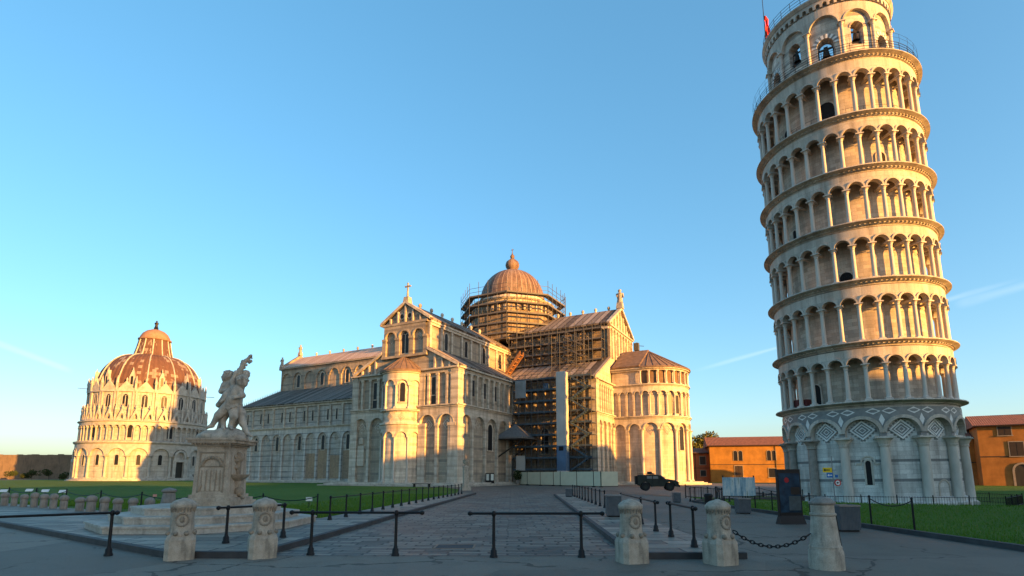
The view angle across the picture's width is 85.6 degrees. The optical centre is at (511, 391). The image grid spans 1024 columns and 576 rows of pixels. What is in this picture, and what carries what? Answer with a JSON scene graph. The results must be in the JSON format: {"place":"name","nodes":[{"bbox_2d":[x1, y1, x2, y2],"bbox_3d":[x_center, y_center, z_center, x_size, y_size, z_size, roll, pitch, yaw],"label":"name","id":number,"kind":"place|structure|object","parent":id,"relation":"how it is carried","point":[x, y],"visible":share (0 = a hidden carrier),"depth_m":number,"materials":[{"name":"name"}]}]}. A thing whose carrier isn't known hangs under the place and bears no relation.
{"place":"outdoors","nodes":[
{"label":"outdoors","id":0,"kind":"place"},
{"bbox_2d":[0,480,457,517],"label":"lawn","id":1,"kind":"structure","parent":0,"point":[280,491],"depth_m":64.75,"materials":[{"name":"green plant"}]},
{"bbox_2d":[8,487,318,515],"bbox_3d":[-19.169,5.259,26.544,25.265,1.070,1.700,-4,-10,27],"label":"chain fence","id":2,"kind":"object","parent":1,"relation":"on","point":[142,494],"visible":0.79,"depth_m":24.19,"materials":[{"name":"black metal"}]},
{"bbox_2d":[0,493,470,550],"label":"pavement","id":3,"kind":"structure","parent":0,"point":[75,524],"depth_m":17.52,"materials":[{"name":"grey stone"}]},
{"bbox_2d":[0,492,9,505],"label":"mushroom bollard","id":4,"kind":"object","parent":3,"relation":"on","point":[4,496],"visible":0.95,"depth_m":28.89,"materials":[{"name":"stone"}]},
{"bbox_2d":[10,493,18,505],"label":"mushroom bollard","id":5,"kind":"object","parent":3,"relation":"on","point":[14,499],"visible":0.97,"depth_m":28.51,"materials":[{"name":"stone"}]},
{"bbox_2d":[19,494,28,506],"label":"mushroom bollard","id":6,"kind":"object","parent":3,"relation":"on","point":[24,498],"visible":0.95,"depth_m":27.79,"materials":[{"name":"stone"}]},
{"bbox_2d":[30,492,39,506],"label":"mushroom bollard","id":7,"kind":"object","parent":3,"relation":"on","point":[34,496],"visible":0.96,"depth_m":27.45,"materials":[{"name":"stone"}]},
{"bbox_2d":[39,494,48,507],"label":"mushroom bollard","id":8,"kind":"object","parent":3,"relation":"on","point":[43,498],"visible":0.94,"depth_m":27.10,"materials":[{"name":"stone"}]},
{"bbox_2d":[49,493,58,508],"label":"mushroom bollard","id":9,"kind":"object","parent":3,"relation":"on","point":[53,498],"visible":0.94,"depth_m":26.46,"materials":[{"name":"stone"}]},
{"bbox_2d":[59,495,68,508],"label":"mushroom bollard","id":10,"kind":"object","parent":3,"relation":"on","point":[63,499],"visible":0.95,"depth_m":25.83,"materials":[{"name":"stone"}]},
{"bbox_2d":[75,497,85,510],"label":"mushroom bollard","id":11,"kind":"object","parent":3,"relation":"on","point":[80,503],"visible":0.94,"depth_m":24.65,"materials":[{"name":"stone"}]},
{"bbox_2d":[85,495,97,511],"bbox_3d":[-18.447,4.950,24.233,0.442,0.801,0.412,5,-10,-30],"label":"mushroom bollard","id":12,"kind":"object","parent":3,"relation":"on","point":[91,500],"visible":0.94,"depth_m":24.11,"materials":[{"name":"stone"}]},
{"bbox_2d":[99,496,110,511],"bbox_3d":[-17.486,4.885,23.713,0.388,0.765,0.418,-2,-9,11],"label":"mushroom bollard","id":13,"kind":"object","parent":3,"relation":"on","point":[104,501],"visible":0.94,"depth_m":23.60,"materials":[{"name":"stone"}]},
{"bbox_2d":[112,498,123,511],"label":"mushroom bollard","id":14,"kind":"object","parent":3,"relation":"on","point":[117,503],"visible":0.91,"depth_m":23.11,"materials":[{"name":"stone"}]},
{"bbox_2d":[128,498,138,511],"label":"mushroom bollard","id":15,"kind":"object","parent":3,"relation":"on","point":[133,501],"visible":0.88,"depth_m":22.64,"materials":[{"name":"stone"}]},
{"bbox_2d":[144,497,154,504],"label":"mushroom bollard","id":16,"kind":"object","parent":3,"relation":"on","point":[149,500],"visible":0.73,"depth_m":21.33,"materials":[{"name":"stone"}]},
{"bbox_2d":[83,438,316,533],"bbox_3d":[-9.804,2.933,18.014,6.153,2.740,5.959,0,-9,0],"label":"fountain","id":17,"kind":"object","parent":3,"relation":"on","point":[220,475],"visible":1,"depth_m":17.27,"materials":[{"name":"stone"}]},
{"bbox_2d":[196,354,252,441],"bbox_3d":[-9.423,0.239,18.398,1.860,3.021,0.882,0,-9,0],"label":"cherub statue","id":18,"kind":"object","parent":17,"relation":"on","point":[229,403],"visible":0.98,"depth_m":18.12,"materials":[{"name":"stone"}]},
{"bbox_2d":[216,503,286,543],"bbox_3d":[-6.345,3.225,13.551,0.175,0.930,1.817,-6,-11,35],"label":"iron barrier","id":19,"kind":"object","parent":3,"relation":"on","point":[225,540],"visible":0.94,"depth_m":13.13,"materials":[{"name":"black metal"}]},
{"bbox_2d":[327,484,462,519],"bbox_3d":[-5.372,6.209,33.237,0.169,0.910,27.590,-1,-9,5],"label":"iron fence","id":20,"kind":"object","parent":3,"relation":"on","point":[372,508],"visible":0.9,"depth_m":27.25,"materials":[{"name":"black metal"}]},
{"bbox_2d":[277,487,614,555],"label":"road","id":21,"kind":"structure","parent":0,"point":[452,522],"depth_m":16.51,"materials":[{"name":"stone"}]},
{"bbox_2d":[433,544,475,548],"bbox_3d":[-1.368,3.715,13.263,0.971,0.008,0.798,0,-9,0],"label":"drain cover","id":22,"kind":"object","parent":21,"relation":"on","point":[454,546],"visible":1,"depth_m":13.24,"materials":[{"name":"grey metal"}]},
{"bbox_2d":[0,526,1023,575],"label":"front road","id":23,"kind":"structure","parent":0,"point":[24,553],"depth_m":10.49,"materials":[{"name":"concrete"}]},
{"bbox_2d":[0,510,119,555],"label":"iron barrier","id":24,"kind":"object","parent":23,"relation":"on","point":[108,549],"visible":0.96,"depth_m":11.67,"materials":[{"name":"black metal"}]},
{"bbox_2d":[163,498,196,560],"bbox_3d":[-6.802,2.865,11.383,0.560,1.335,0.560,5,-10,-28],"label":"stone bollard","id":25,"kind":"object","parent":23,"relation":"on","point":[180,540],"visible":1,"depth_m":11.20,"materials":[{"name":"grey stone"}]},
{"bbox_2d":[0,493,475,557],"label":"kerb","id":26,"kind":"structure","parent":23,"relation":"on","point":[146,550],"depth_m":14.03,"materials":[{"name":"stone"}]},
{"bbox_2d":[247,497,277,559],"bbox_3d":[-5.217,2.898,11.602,0.560,1.335,0.560,5,-10,-30],"label":"stone bollard","id":27,"kind":"object","parent":23,"relation":"on","point":[262,543],"visible":1,"depth_m":11.42,"materials":[{"name":"grey stone"}]},
{"bbox_2d":[289,510,424,555],"bbox_3d":[-3.354,3.052,11.869,2.956,1.010,0.172,-1,-9,4],"label":"iron barrier","id":28,"kind":"object","parent":23,"relation":"on","point":[310,551],"visible":0.95,"depth_m":11.89,"materials":[{"name":"black metal"}]},
{"bbox_2d":[467,511,604,557],"bbox_3d":[0.508,3.009,11.585,2.894,1.010,0.170,0,-9,0],"label":"iron barrier","id":29,"kind":"object","parent":23,"relation":"on","point":[493,552],"visible":0.98,"depth_m":11.63,"materials":[{"name":"black metal"}]},
{"bbox_2d":[615,499,648,564],"bbox_3d":[2.363,2.802,10.969,0.560,1.335,0.560,2,-9,-14],"label":"stone bollard","id":30,"kind":"object","parent":23,"relation":"on","point":[631,545],"visible":1,"depth_m":10.78,"materials":[{"name":"grey stone"}]},
{"bbox_2d":[554,494,746,558],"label":"kerb","id":31,"kind":"structure","parent":23,"relation":"on","point":[607,535],"depth_m":11.30,"materials":[{"name":"stone"}]},
{"bbox_2d":[702,499,738,566],"bbox_3d":[4.037,2.773,10.773,0.560,1.335,0.560,4,-9,-24],"label":"stone bollard","id":32,"kind":"object","parent":23,"relation":"on","point":[719,545],"visible":1,"depth_m":10.59,"materials":[{"name":"beige stone"}]},
{"bbox_2d":[808,496,845,570],"bbox_3d":[5.804,2.653,10.232,0.644,1.410,0.597,0,-9,0],"label":"stone bollard","id":33,"kind":"object","parent":23,"relation":"on","point":[825,551],"visible":0.98,"depth_m":10.06,"materials":[{"name":"grey stone"}]},
{"bbox_2d":[732,530,810,548],"bbox_3d":[4.915,2.816,10.487,1.367,0.320,0.078,-4,-9,25],"label":"hanging chain","id":34,"kind":"object","parent":33,"relation":"hanging from","point":[775,546],"visible":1,"depth_m":10.43,"materials":[{"name":"black paint"}]},
{"bbox_2d":[692,496,1023,551],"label":"kerb","id":35,"kind":"structure","parent":23,"relation":"on","point":[996,544],"depth_m":15.29,"materials":[{"name":"stone"}]},
{"bbox_2d":[0,479,1023,557],"bbox_3d":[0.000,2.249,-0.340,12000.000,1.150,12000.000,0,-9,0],"label":"ground","id":36,"kind":"structure","parent":0,"point":[762,528],"depth_m":16.55,"materials":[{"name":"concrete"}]},
{"bbox_2d":[4,470,18,479],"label":"bush","id":37,"kind":"object","parent":36,"relation":"on","point":[10,473],"visible":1,"depth_m":209.64,"materials":[{"name":"green plant"}]},
{"bbox_2d":[0,454,71,478],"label":"city wall","id":38,"kind":"structure","parent":36,"relation":"on","point":[57,465],"depth_m":225.34,"materials":[{"name":"brown stone"}]},
{"bbox_2d":[64,321,213,480],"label":"baptistery","id":39,"kind":"structure","parent":36,"relation":"on","point":[143,415],"depth_m":166.06,"materials":[{"name":"stone"}]},
{"bbox_2d":[69,450,75,477],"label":"door","id":40,"kind":"structure","parent":39,"relation":"in","point":[73,461],"depth_m":162.89,"materials":[{"name":"stone"}]},
{"bbox_2d":[105,393,111,406],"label":"window","id":41,"kind":"structure","parent":39,"relation":"in","point":[108,397],"depth_m":163.91,"materials":[{"name":"stone"}]},
{"bbox_2d":[120,393,129,406],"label":"window","id":42,"kind":"structure","parent":39,"relation":"in","point":[125,397],"depth_m":164.11,"materials":[{"name":"stone"}]},
{"bbox_2d":[124,425,132,437],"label":"window","id":43,"kind":"structure","parent":39,"relation":"in","point":[130,429],"depth_m":162.73,"materials":[{"name":"stone"}]},
{"bbox_2d":[135,454,140,465],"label":"window","id":44,"kind":"structure","parent":39,"relation":"in","point":[138,457],"depth_m":161.88,"materials":[{"name":"stone"}]},
{"bbox_2d":[140,394,148,407],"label":"window","id":45,"kind":"structure","parent":39,"relation":"in","point":[144,398],"depth_m":165.84,"materials":[{"name":"stone"}]},
{"bbox_2d":[159,395,167,408],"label":"window","id":46,"kind":"structure","parent":39,"relation":"in","point":[164,399],"depth_m":168.91,"materials":[{"name":"stone"}]},
{"bbox_2d":[166,427,173,439],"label":"window","id":47,"kind":"structure","parent":39,"relation":"in","point":[172,428],"depth_m":168.95,"materials":[{"name":"glass"}]},
{"bbox_2d":[170,450,186,477],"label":"door","id":48,"kind":"structure","parent":39,"relation":"in","point":[179,462],"depth_m":169.61,"materials":[{"name":"stone"}]},
{"bbox_2d":[177,397,183,410],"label":"window","id":49,"kind":"structure","parent":39,"relation":"in","point":[180,404],"depth_m":172.91,"materials":[{"name":"stone"}]},
{"bbox_2d":[160,487,176,503],"bbox_3d":[-14.012,4.507,22.538,0.680,1.180,0.670,0,-9,0],"label":"stone bollard","id":50,"kind":"object","parent":36,"relation":"on","point":[168,495],"visible":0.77,"depth_m":22.39,"materials":[{"name":"grey stone"}]},
{"bbox_2d":[460,460,470,490],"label":"urn pillar","id":51,"kind":"structure","parent":36,"relation":"on","point":[466,486],"depth_m":57.65,"materials":[{"name":"stone"}]},
{"bbox_2d":[242,249,711,486],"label":"cathedral","id":52,"kind":"structure","parent":36,"relation":"on","point":[420,395],"depth_m":100.71,"materials":[{"name":"stone"}]},
{"bbox_2d":[297,436,301,450],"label":"window","id":53,"kind":"structure","parent":52,"relation":"in","point":[299,445],"depth_m":129.35,"materials":[{"name":"glass"}]},
{"bbox_2d":[321,434,325,449],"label":"window","id":54,"kind":"structure","parent":52,"relation":"in","point":[323,437],"depth_m":125.80,"materials":[{"name":"glass"}]},
{"bbox_2d":[344,369,349,382],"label":"window","id":55,"kind":"structure","parent":52,"relation":"in","point":[347,372],"depth_m":139.93,"materials":[{"name":"glass"}]},
{"bbox_2d":[345,433,349,449],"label":"window","id":56,"kind":"structure","parent":52,"relation":"in","point":[347,446],"depth_m":122.23,"materials":[{"name":"glass"}]},
{"bbox_2d":[373,382,377,399],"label":"window","id":57,"kind":"structure","parent":52,"relation":"in","point":[375,385],"depth_m":94.06,"materials":[{"name":"glass"}]},
{"bbox_2d":[398,382,405,402],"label":"window","id":58,"kind":"structure","parent":52,"relation":"in","point":[402,386],"depth_m":87.82,"materials":[{"name":"glass"}]},
{"bbox_2d":[400,331,408,354],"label":"window","id":59,"kind":"structure","parent":52,"relation":"in","point":[404,342],"depth_m":92.33,"materials":[{"name":"glass"}]},
{"bbox_2d":[431,376,436,394],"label":"window","id":60,"kind":"structure","parent":52,"relation":"in","point":[433,379],"depth_m":88.34,"materials":[{"name":"glass"}]},
{"bbox_2d":[443,333,448,352],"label":"window","id":61,"kind":"structure","parent":52,"relation":"in","point":[446,338],"depth_m":94.40,"materials":[{"name":"glass"}]},
{"bbox_2d":[463,341,467,358],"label":"window","id":62,"kind":"structure","parent":52,"relation":"in","point":[465,342],"depth_m":99.78,"materials":[{"name":"glass"}]},
{"bbox_2d":[482,347,485,364],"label":"window","id":63,"kind":"structure","parent":52,"relation":"in","point":[483,349],"depth_m":105.27,"materials":[{"name":"glass"}]},
{"bbox_2d":[486,423,493,451],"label":"window","id":64,"kind":"structure","parent":52,"relation":"in","point":[490,427],"depth_m":93.76,"materials":[{"name":"glass"}]},
{"bbox_2d":[509,455,514,481],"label":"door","id":65,"kind":"structure","parent":52,"relation":"in","point":[510,456],"depth_m":98.72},
{"bbox_2d":[540,428,549,454],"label":"window","id":66,"kind":"structure","parent":52,"relation":"in","point":[547,451],"depth_m":99.59,"materials":[{"name":"glass"}]},
{"bbox_2d":[668,394,672,412],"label":"window","id":67,"kind":"structure","parent":52,"relation":"in","point":[670,396],"depth_m":101.63,"materials":[{"name":"stone"}]},
{"bbox_2d":[675,395,679,413],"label":"window","id":68,"kind":"structure","parent":52,"relation":"in","point":[676,396],"depth_m":102.25,"materials":[{"name":"stone"}]},
{"bbox_2d":[678,425,684,450],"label":"window","id":69,"kind":"structure","parent":52,"relation":"in","point":[681,442],"depth_m":101.65,"materials":[{"name":"stone"}]},
{"bbox_2d":[461,276,639,471],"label":"scaffolding","id":70,"kind":"object","parent":36,"relation":"on","point":[561,401],"visible":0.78,"depth_m":100.34,"materials":[{"name":"metal"}]},
{"bbox_2d":[515,471,617,486],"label":"construction hoarding","id":71,"kind":"object","parent":36,"relation":"on","point":[595,479],"visible":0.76,"depth_m":83.92,"materials":[{"name":"white paint"}]},
{"bbox_2d":[634,472,679,490],"bbox_3d":[15.940,9.365,60.995,4.670,3.100,2.370,-1,-9,8],"label":"military vehicle","id":72,"kind":"object","parent":36,"relation":"on","point":[647,481],"visible":1,"depth_m":60.03,"materials":[{"name":"paint"}]},
{"bbox_2d":[672,492,680,502],"bbox_3d":[10.371,6.668,34.835,0.481,0.620,0.426,0,-9,0],"label":"litter bin","id":73,"kind":"object","parent":36,"relation":"on","point":[676,497],"visible":1,"depth_m":34.66,"materials":[{"name":"metal"}]},
{"bbox_2d":[689,448,709,481],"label":"red house","id":74,"kind":"structure","parent":36,"relation":"on","point":[701,469],"depth_m":132.14,"materials":[{"name":"paint"}]},
{"bbox_2d":[699,456,706,464],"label":"window","id":75,"kind":"structure","parent":74,"relation":"in","point":[702,459],"depth_m":132.22,"materials":[{"name":"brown glass"}]},
{"bbox_2d":[692,431,718,447],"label":"broadleaf tree","id":76,"kind":"object","parent":36,"relation":"on","point":[699,442],"visible":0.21,"depth_m":161.45,"materials":[{"name":"green plant"}]},
{"bbox_2d":[703,493,712,503],"bbox_3d":[11.086,6.077,31.193,0.520,0.700,0.520,0,-9,0],"label":"litter bin","id":77,"kind":"object","parent":36,"relation":"on","point":[708,497],"visible":0.82,"depth_m":31.04,"materials":[{"name":"black metal"}]},
{"bbox_2d":[689,486,730,501],"bbox_3d":[12.709,6.849,36.839,2.456,0.960,4.188,0,-9,0],"label":"iron fence","id":78,"kind":"object","parent":36,"relation":"on","point":[707,492],"visible":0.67,"depth_m":36.92,"materials":[{"name":"black metal"}]},
{"bbox_2d":[685,484,776,497],"bbox_3d":[19.486,8.891,46.600,13.610,2.242,1.559,6,-11,-36],"label":"iron railing","id":79,"kind":"object","parent":36,"relation":"on","point":[762,493],"visible":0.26,"depth_m":44.47,"materials":[{"name":"black metal"}]},
{"bbox_2d":[722,475,755,507],"bbox_3d":[11.399,5.087,27.749,1.560,1.730,0.090,-1,-9,8],"label":"information board","id":80,"kind":"object","parent":36,"relation":"on","point":[739,486],"visible":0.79,"depth_m":27.75,"materials":[{"name":"white paint"}]},
{"bbox_2d":[733,498,750,513],"bbox_3d":[10.319,5.110,24.724,0.598,0.680,0.529,0,-9,0],"label":"litter bin","id":81,"kind":"object","parent":36,"relation":"on","point":[742,505],"visible":1,"depth_m":24.51,"materials":[{"name":"metal"}]},
{"bbox_2d":[703,436,784,482],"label":"ochre house","id":82,"kind":"structure","parent":36,"relation":"on","point":[761,459],"depth_m":128.46,"materials":[{"name":"paint"}]},
{"bbox_2d":[733,450,742,460],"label":"window","id":83,"kind":"structure","parent":82,"relation":"in","point":[737,456],"depth_m":128.66,"materials":[{"name":"brown glass"}]},
{"bbox_2d":[734,465,743,476],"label":"window","id":84,"kind":"structure","parent":82,"relation":"in","point":[738,469],"depth_m":128.09,"materials":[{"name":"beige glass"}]},
{"bbox_2d":[766,450,776,460],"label":"window","id":85,"kind":"structure","parent":82,"relation":"in","point":[769,453],"depth_m":126.97,"materials":[{"name":"brown glass"}]},
{"bbox_2d":[768,468,775,477],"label":"window","id":86,"kind":"structure","parent":82,"relation":"in","point":[771,471],"depth_m":126.41,"materials":[{"name":"beige glass"}]},
{"bbox_2d":[775,469,806,524],"bbox_3d":[9.812,3.717,19.570,0.963,1.915,0.340,1,-9,-6],"label":"information totem","id":87,"kind":"object","parent":36,"relation":"on","point":[789,497],"visible":0.99,"depth_m":19.50,"materials":[{"name":"black paint"}]},
{"bbox_2d":[834,504,860,531],"bbox_3d":[10.245,3.882,16.995,0.677,0.800,0.598,0,-9,0],"label":"litter bin","id":88,"kind":"object","parent":36,"relation":"on","point":[848,517],"visible":0.79,"depth_m":16.74,"materials":[{"name":"metal"}]},
{"bbox_2d":[965,431,978,484],"bbox_3d":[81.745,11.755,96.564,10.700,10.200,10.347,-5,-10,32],"label":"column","id":89,"kind":"structure","parent":36,"relation":"on","point":[973,459],"depth_m":93.62,"materials":[{"name":"stone"}]},
{"bbox_2d":[965,414,1023,485],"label":"ochre house","id":90,"kind":"structure","parent":36,"relation":"on","point":[999,445],"depth_m":88.89,"materials":[{"name":"paint"}]},
{"bbox_2d":[996,426,1012,435],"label":"window","id":91,"kind":"structure","parent":90,"relation":"in","point":[1001,430],"depth_m":88.68,"materials":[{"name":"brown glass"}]},
{"bbox_2d":[1008,441,1023,456],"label":"window","id":92,"kind":"structure","parent":90,"relation":"in","point":[1016,448],"depth_m":87.65,"materials":[{"name":"brown wood"}]},
{"bbox_2d":[1012,462,1023,485],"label":"door","id":93,"kind":"structure","parent":90,"relation":"in","point":[1018,469],"depth_m":87.14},
{"bbox_2d":[0,0,1023,454],"label":"sky","id":94,"kind":"structure","parent":0,"point":[265,180],"materials":[{"name":"blue"}]},
{"bbox_2d":[513,470,521,483],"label":"potted bush","id":95,"kind":"object","parent":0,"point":[517,478],"visible":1,"depth_m":95.04,"materials":[{"name":"green plant"}]},
{"bbox_2d":[556,494,738,551],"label":"pavement","id":96,"kind":"structure","parent":0,"point":[660,540],"depth_m":15.66,"materials":[{"name":"grey stone"}]},
{"bbox_2d":[572,485,604,507],"bbox_3d":[4.574,6.413,34.589,0.170,0.910,15.737,0,-9,1],"label":"iron fence","id":97,"kind":"object","parent":96,"relation":"on","point":[584,499],"visible":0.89,"depth_m":33.01,"materials":[{"name":"black metal"}]},
{"bbox_2d":[604,494,621,516],"bbox_3d":[3.891,4.381,21.236,0.598,0.840,0.529,0,-9,0],"label":"litter bin","id":98,"kind":"object","parent":96,"relation":"on","point":[612,501],"visible":0.96,"depth_m":21.02,"materials":[{"name":"metal"}]},
{"bbox_2d":[620,493,658,530],"bbox_3d":[4.283,4.047,18.990,0.171,0.930,7.269,0,-9,3],"label":"iron barrier","id":99,"kind":"object","parent":96,"relation":"on","point":[655,527],"visible":0.84,"depth_m":15.82,"materials":[{"name":"black metal"}]},
{"bbox_2d":[666,501,697,547],"bbox_3d":[4.082,3.182,13.365,0.170,0.960,2.654,0,-9,2],"label":"iron barrier","id":100,"kind":"object","parent":96,"relation":"on","point":[694,544],"visible":0.95,"depth_m":12.37,"materials":[{"name":"black metal"}]},
{"bbox_2d":[693,485,1023,544],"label":"lawn","id":101,"kind":"structure","parent":0,"point":[1011,490],"depth_m":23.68,"materials":[{"name":"green plant"}]},
{"bbox_2d":[715,486,809,511],"bbox_3d":[14.300,6.280,32.306,5.122,1.368,19.897,-4,-10,26],"label":"chain fence","id":102,"kind":"object","parent":101,"relation":"on","point":[771,493],"visible":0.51,"depth_m":28.27,"materials":[{"name":"black metal"}]},
{"bbox_2d":[823,456,840,501],"bbox_3d":[25.986,7.367,44.876,1.393,4.200,0.125,0,-9,0],"label":"road sign","id":103,"kind":"object","parent":101,"relation":"on","point":[837,482],"visible":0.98,"depth_m":44.90,"materials":[{"name":"metal"}]},
{"bbox_2d":[752,0,979,505],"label":"leaning tower","id":104,"kind":"structure","parent":101,"relation":"on","point":[846,175],"depth_m":55.69,"materials":[{"name":"stone"}]},
{"bbox_2d":[811,384,823,404],"bbox_3d":[31.470,0.401,57.018,0.191,2.425,1.278,3,-9,-18],"label":"doorway","id":105,"kind":"structure","parent":104,"relation":"in","point":[819,394],"depth_m":56.73,"materials":[{"name":"stone"}]},
{"bbox_2d":[820,101,834,119],"bbox_3d":[33.332,-29.238,58.544,1.796,3.129,0.209,-7,-11,37],"label":"doorway","id":106,"kind":"structure","parent":104,"relation":"in","point":[827,107],"depth_m":58.52,"materials":[{"name":"stone"}]},
{"bbox_2d":[839,271,852,281],"bbox_3d":[33.666,-11.390,55.643,1.375,1.477,0.179,-6,-11,36],"label":"doorway","id":107,"kind":"structure","parent":104,"relation":"in","point":[847,275],"depth_m":55.65,"materials":[{"name":"stone"}]},
{"bbox_2d":[863,459,874,484],"bbox_3d":[33.365,7.517,51.672,0.767,2.414,0.075,-6,-10,34],"label":"window","id":108,"kind":"structure","parent":104,"relation":"in","point":[868,464],"depth_m":51.67,"materials":[{"name":"glass"}]},
{"bbox_2d":[734,492,1023,505],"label":"iron railing","id":109,"kind":"object","parent":101,"relation":"on","point":[1016,498],"visible":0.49,"depth_m":46.76,"materials":[{"name":"black metal"}]},
{"bbox_2d":[868,495,915,529],"bbox_3d":[12.000,3.870,17.518,0.090,1.120,2.090,0,-9,0],"label":"chain fence","id":110,"kind":"object","parent":101,"relation":"on","point":[912,509],"visible":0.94,"depth_m":17.12,"materials":[{"name":"black metal"}]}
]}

